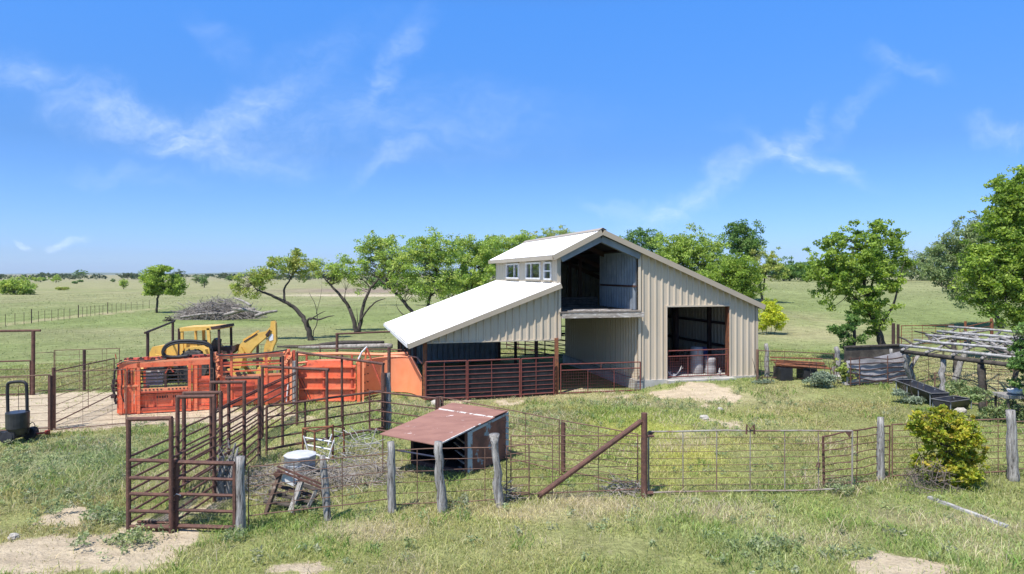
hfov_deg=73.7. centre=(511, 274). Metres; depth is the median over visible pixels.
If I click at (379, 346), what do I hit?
fallen log
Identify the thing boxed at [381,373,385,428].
steel post
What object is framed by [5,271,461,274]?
hills
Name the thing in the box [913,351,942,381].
rod fence
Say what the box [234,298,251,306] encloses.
cut log
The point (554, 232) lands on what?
grove tree
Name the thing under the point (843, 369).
vine
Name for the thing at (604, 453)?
rod fence
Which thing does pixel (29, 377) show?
rod gate
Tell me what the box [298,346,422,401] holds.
sweep tub
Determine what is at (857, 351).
board wall
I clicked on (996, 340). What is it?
pole arbor
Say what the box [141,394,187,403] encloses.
lower door
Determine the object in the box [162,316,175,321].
brush pile
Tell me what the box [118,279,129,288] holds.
field tree
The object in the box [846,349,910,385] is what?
tin fence
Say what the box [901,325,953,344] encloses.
rod gate
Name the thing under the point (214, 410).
loading chute
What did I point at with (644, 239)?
grove tree
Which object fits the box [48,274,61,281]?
field tree
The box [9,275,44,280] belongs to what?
field thicket
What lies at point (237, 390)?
door
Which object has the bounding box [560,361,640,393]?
gate
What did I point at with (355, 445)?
brush heap
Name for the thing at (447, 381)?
pipe fence
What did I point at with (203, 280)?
field tree
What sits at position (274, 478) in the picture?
brush heap
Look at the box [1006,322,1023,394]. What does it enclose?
edge tree
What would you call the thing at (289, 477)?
wooden feeder
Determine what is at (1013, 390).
basin
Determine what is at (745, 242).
grove tree
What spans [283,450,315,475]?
metal tub
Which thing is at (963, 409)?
stone
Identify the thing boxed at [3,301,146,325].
wire fence
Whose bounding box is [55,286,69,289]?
field bush
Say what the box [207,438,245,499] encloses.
dead shrub
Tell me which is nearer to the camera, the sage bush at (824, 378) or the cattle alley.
the cattle alley
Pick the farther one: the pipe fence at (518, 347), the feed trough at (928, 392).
the pipe fence at (518, 347)
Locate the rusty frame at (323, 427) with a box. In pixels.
[302,424,344,463]
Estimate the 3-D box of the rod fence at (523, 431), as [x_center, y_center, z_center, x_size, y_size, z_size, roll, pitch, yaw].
[-0.470,4.295,18.525,4.453,1.437,0.034,0,0,42]
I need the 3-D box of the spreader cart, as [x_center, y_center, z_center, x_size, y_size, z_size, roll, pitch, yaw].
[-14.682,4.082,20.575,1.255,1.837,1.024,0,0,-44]
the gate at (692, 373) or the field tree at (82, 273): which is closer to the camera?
the gate at (692, 373)
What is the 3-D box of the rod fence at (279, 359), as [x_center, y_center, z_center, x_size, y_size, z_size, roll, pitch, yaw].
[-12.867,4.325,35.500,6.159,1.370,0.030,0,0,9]
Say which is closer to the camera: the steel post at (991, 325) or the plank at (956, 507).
the plank at (956, 507)
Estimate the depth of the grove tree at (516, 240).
73.77 m
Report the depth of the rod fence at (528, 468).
14.99 m
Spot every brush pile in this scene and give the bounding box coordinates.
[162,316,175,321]
[166,293,267,320]
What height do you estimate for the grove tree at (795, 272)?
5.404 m
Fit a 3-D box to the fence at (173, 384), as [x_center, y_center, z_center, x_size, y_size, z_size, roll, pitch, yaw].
[-11.449,4.093,22.900,2.692,1.812,0.026,0,0,-13]
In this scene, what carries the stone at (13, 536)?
on the ground at (940, 310)
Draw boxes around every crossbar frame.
[0,329,40,394]
[144,320,174,387]
[335,331,401,355]
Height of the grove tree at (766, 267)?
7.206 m
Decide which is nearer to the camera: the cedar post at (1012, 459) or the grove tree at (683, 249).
the cedar post at (1012, 459)
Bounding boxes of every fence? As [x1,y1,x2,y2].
[0,374,50,430]
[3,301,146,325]
[35,352,52,391]
[54,348,119,391]
[55,369,125,429]
[127,368,213,418]
[221,343,318,368]
[248,453,387,529]
[265,390,384,454]
[319,348,410,364]
[369,390,436,432]
[395,447,494,504]
[425,360,466,401]
[439,396,559,473]
[467,358,519,399]
[501,326,564,355]
[506,335,564,357]
[506,444,529,501]
[510,435,640,500]
[521,357,554,396]
[561,420,637,487]
[759,350,834,378]
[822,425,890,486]
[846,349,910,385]
[891,418,1006,476]
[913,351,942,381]
[934,372,986,406]
[946,347,1013,371]
[985,368,1023,403]
[1016,421,1023,469]
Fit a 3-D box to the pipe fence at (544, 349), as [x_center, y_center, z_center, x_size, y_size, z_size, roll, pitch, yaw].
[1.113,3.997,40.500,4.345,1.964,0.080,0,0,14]
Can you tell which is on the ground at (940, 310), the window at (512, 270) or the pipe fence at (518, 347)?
the pipe fence at (518, 347)
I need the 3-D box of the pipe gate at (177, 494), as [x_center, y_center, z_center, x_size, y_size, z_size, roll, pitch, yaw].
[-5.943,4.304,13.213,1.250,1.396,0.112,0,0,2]
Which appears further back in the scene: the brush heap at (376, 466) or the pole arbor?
the pole arbor
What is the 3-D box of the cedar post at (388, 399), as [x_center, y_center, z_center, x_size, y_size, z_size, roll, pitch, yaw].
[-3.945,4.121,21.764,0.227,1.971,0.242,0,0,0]
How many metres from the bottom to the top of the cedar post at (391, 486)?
1.617 m
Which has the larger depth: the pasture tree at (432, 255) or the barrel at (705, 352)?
the pasture tree at (432, 255)
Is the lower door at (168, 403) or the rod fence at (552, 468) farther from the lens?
the lower door at (168, 403)
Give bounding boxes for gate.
[0,360,30,394]
[56,358,114,422]
[174,460,235,530]
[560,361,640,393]
[648,424,852,495]
[667,349,727,377]
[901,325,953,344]
[960,321,993,341]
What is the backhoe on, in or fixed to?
on the ground at (940, 310)
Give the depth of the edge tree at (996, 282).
36.46 m
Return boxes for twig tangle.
[893,457,965,494]
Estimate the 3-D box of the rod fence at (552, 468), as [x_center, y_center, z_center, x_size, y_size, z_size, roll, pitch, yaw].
[1.464,4.268,15.275,3.054,1.451,0.034,0,0,-10]
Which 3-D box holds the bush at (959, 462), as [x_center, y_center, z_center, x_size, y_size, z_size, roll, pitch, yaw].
[10.225,4.118,16.108,1.982,2.118,1.355,0,0,0]
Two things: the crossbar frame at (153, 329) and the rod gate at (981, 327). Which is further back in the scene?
the rod gate at (981, 327)
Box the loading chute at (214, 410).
[126,351,384,533]
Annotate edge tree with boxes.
[916,206,1004,328]
[947,164,1023,334]
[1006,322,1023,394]
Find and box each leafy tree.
[796,218,917,344]
[826,314,871,351]
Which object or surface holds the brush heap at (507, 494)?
on the ground at (940, 310)
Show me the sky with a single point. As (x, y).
(190, 136)
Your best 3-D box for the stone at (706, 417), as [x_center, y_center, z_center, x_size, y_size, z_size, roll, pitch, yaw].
[6.608,4.939,23.471,0.322,0.209,0.354,0,0,0]
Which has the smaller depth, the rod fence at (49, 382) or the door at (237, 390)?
the rod fence at (49, 382)
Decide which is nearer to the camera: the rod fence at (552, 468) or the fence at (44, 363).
the rod fence at (552, 468)
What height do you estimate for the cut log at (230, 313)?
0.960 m
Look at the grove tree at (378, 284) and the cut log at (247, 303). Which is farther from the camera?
the grove tree at (378, 284)
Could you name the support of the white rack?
on the ground at (940, 310)
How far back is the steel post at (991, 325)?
45.93 m
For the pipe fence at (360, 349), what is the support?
on the ground at (940, 310)
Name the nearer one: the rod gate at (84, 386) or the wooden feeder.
the wooden feeder
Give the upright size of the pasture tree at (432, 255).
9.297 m
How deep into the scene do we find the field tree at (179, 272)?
417.05 m
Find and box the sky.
[0,0,1023,273]
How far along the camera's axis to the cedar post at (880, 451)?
16.38 m
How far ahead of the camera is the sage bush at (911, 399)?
26.31 m
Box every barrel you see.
[690,346,702,373]
[700,346,707,357]
[704,356,715,373]
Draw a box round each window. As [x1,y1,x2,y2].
[505,263,518,279]
[524,262,540,280]
[542,262,551,281]
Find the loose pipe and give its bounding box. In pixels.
[396,450,434,457]
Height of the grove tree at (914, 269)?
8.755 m
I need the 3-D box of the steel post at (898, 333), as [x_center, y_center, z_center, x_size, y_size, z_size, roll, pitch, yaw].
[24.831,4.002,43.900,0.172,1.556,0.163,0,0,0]
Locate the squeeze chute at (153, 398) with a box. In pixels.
[111,339,215,414]
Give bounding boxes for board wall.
[843,344,902,366]
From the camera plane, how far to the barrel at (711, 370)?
31.23 m
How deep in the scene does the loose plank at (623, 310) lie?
28.97 m
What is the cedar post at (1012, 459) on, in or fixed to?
on the ground at (940, 310)
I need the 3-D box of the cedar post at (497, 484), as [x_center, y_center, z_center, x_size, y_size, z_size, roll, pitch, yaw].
[-0.322,4.263,14.606,0.345,1.704,0.235,0,0,0]
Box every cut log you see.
[180,312,223,318]
[223,308,254,316]
[232,307,266,314]
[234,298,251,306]
[254,310,276,317]
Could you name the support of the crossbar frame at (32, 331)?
on the ground at (940, 310)
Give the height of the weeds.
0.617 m
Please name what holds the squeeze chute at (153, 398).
on the ground at (940, 310)
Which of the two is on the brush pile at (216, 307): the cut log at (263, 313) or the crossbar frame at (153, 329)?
the cut log at (263, 313)
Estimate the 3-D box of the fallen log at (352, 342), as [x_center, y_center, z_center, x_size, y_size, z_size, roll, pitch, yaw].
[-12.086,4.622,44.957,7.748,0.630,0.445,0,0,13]
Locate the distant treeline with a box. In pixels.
[0,271,948,280]
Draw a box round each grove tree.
[362,272,475,298]
[428,233,507,301]
[471,229,543,282]
[520,224,573,243]
[619,226,663,253]
[647,222,732,273]
[700,252,770,298]
[717,219,769,274]
[749,245,791,301]
[768,256,805,280]
[779,255,895,279]
[888,243,977,280]
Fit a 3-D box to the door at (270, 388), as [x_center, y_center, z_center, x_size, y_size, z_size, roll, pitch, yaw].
[-9.011,4.444,26.071,0.688,0.500,0.030,0,0,-21]
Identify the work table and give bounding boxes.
[992,392,1023,408]
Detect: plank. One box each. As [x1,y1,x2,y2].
[593,309,631,309]
[608,310,639,310]
[927,496,1008,527]
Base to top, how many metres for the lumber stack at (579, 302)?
0.460 m
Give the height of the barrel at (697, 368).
1.230 m
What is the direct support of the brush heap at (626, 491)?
on the ground at (940, 310)
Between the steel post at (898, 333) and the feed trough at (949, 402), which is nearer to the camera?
the feed trough at (949, 402)
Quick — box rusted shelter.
[380,403,508,474]
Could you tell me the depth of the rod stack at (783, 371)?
29.87 m
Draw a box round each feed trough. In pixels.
[894,379,948,406]
[931,395,971,409]
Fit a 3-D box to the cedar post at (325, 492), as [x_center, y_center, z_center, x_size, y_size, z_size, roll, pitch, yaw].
[-3.798,4.424,13.949,0.264,1.453,0.180,0,0,0]
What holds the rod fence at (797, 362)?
on the ground at (940, 310)
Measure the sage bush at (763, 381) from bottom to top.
1.258 m
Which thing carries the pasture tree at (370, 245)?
on the ground at (940, 310)
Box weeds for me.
[0,380,1023,573]
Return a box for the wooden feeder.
[263,465,321,516]
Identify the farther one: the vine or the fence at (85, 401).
the vine
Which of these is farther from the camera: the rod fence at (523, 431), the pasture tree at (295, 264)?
the pasture tree at (295, 264)
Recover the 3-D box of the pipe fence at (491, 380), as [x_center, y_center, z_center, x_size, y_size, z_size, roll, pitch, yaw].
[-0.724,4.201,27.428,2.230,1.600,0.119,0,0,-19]
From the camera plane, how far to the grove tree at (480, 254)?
65.57 m
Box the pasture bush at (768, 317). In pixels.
[758,297,788,333]
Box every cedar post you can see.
[235,455,245,534]
[319,455,331,520]
[386,373,391,429]
[387,441,396,513]
[434,441,447,513]
[489,433,504,508]
[764,343,769,376]
[832,346,840,374]
[876,417,884,481]
[1005,409,1019,481]
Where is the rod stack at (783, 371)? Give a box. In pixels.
[770,357,831,380]
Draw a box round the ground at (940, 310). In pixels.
[0,274,1023,573]
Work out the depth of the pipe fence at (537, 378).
28.00 m
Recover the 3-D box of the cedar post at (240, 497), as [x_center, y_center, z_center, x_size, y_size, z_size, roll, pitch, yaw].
[-5.255,4.335,13.238,0.213,1.606,0.217,0,0,0]
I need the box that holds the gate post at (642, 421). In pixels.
[537,412,653,499]
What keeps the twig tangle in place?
on the ground at (940, 310)
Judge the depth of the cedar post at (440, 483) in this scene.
14.17 m
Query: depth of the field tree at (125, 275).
641.86 m
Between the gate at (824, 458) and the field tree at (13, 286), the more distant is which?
the field tree at (13, 286)
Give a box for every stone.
[7,533,18,539]
[699,415,708,419]
[954,407,966,413]
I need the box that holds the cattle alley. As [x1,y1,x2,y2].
[213,349,288,407]
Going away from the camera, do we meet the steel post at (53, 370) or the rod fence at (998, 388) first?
the steel post at (53, 370)
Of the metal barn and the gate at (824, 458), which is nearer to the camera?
the gate at (824, 458)
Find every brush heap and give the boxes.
[244,458,362,503]
[309,425,389,464]
[311,455,411,492]
[502,480,529,503]
[594,470,656,500]
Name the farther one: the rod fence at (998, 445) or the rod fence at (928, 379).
the rod fence at (928, 379)
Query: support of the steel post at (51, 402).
on the ground at (940, 310)
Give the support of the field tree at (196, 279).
on the ground at (940, 310)
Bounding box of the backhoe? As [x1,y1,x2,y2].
[141,320,277,382]
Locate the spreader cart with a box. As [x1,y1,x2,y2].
[0,380,49,444]
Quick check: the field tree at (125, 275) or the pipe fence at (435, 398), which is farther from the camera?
the field tree at (125, 275)
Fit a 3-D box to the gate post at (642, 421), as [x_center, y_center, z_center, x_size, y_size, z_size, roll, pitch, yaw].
[1.875,4.108,15.227,2.623,2.001,0.140,0,0,-4]
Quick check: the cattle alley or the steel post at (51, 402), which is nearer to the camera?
the steel post at (51, 402)
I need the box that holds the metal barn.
[383,228,765,399]
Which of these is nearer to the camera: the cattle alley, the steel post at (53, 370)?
the steel post at (53, 370)
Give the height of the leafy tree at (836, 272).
7.861 m
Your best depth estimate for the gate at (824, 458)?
16.18 m
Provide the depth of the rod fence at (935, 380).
26.19 m
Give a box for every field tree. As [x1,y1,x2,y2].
[0,279,38,294]
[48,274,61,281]
[72,269,87,275]
[115,272,137,278]
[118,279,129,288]
[138,264,189,312]
[170,269,186,278]
[191,274,200,282]
[199,275,207,287]
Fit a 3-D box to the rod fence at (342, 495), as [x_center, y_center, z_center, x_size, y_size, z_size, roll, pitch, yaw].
[-3.868,4.363,13.813,2.753,1.252,0.036,0,0,-21]
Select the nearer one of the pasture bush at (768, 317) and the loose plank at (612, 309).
the loose plank at (612, 309)
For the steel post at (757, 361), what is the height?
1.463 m
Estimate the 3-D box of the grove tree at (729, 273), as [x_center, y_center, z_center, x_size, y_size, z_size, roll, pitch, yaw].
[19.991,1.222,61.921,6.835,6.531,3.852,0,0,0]
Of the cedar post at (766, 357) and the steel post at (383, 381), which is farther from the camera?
the cedar post at (766, 357)
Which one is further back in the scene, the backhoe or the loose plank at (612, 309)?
the backhoe
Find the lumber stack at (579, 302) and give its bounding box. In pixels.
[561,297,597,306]
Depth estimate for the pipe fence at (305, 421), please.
19.78 m
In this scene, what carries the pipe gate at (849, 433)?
on the ground at (940, 310)
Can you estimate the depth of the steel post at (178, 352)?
30.96 m
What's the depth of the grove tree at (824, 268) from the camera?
149.03 m
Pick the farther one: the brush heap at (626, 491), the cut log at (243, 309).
the cut log at (243, 309)
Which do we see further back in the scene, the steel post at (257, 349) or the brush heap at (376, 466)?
the steel post at (257, 349)
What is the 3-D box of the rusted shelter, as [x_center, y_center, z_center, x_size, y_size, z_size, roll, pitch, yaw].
[-1.683,4.332,17.790,1.987,1.335,2.949,0,0,35]
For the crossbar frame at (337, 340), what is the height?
2.312 m
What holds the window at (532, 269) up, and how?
in the metal barn
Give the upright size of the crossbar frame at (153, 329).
2.821 m
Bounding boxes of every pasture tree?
[229,248,333,340]
[307,230,424,331]
[377,226,470,314]
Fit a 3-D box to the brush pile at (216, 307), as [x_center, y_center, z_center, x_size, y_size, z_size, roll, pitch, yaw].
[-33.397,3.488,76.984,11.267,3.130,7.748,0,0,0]
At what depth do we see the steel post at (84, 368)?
29.15 m
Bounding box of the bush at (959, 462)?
[903,404,989,491]
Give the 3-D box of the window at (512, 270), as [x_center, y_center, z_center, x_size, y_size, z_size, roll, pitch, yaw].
[0.014,-0.131,35.628,0.140,0.853,2.552,0,0,-15]
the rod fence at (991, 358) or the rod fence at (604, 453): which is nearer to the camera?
the rod fence at (604, 453)
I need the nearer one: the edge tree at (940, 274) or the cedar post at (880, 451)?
the cedar post at (880, 451)
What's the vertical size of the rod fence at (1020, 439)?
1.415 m
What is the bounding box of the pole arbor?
[898,326,1023,411]
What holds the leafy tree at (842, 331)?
on the ground at (940, 310)
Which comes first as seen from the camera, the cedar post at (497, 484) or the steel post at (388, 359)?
the cedar post at (497, 484)
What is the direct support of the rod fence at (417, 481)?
on the ground at (940, 310)
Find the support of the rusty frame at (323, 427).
on the ground at (940, 310)
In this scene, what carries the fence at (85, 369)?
on the ground at (940, 310)
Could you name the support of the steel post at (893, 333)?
on the ground at (940, 310)
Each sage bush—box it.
[750,358,776,383]
[802,362,839,387]
[891,375,926,403]
[942,379,1023,423]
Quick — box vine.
[828,357,858,383]
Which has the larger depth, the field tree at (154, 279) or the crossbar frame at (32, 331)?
the field tree at (154, 279)
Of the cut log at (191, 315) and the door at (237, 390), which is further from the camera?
the cut log at (191, 315)
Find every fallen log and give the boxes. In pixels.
[277,340,384,347]
[298,343,392,348]
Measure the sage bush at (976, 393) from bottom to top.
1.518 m
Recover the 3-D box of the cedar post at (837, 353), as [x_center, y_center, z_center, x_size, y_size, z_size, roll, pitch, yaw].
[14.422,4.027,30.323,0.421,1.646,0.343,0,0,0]
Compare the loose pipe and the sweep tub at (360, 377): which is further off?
the sweep tub at (360, 377)
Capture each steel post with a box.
[48,375,52,430]
[52,367,55,428]
[83,350,85,390]
[178,329,179,384]
[256,345,258,368]
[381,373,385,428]
[387,347,390,381]
[561,422,564,475]
[756,349,758,380]
[892,323,894,343]
[897,324,899,343]
[990,318,992,333]
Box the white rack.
[303,434,333,461]
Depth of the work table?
22.83 m
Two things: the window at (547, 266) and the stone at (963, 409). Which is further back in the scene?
the window at (547, 266)
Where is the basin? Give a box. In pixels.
[1007,388,1022,393]
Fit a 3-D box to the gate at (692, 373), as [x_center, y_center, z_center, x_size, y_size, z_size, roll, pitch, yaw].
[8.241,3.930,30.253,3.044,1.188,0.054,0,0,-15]
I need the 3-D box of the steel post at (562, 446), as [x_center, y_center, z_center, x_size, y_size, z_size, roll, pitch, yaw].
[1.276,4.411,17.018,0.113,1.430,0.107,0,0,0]
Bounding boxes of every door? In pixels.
[141,392,187,406]
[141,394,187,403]
[234,381,253,395]
[268,384,285,396]

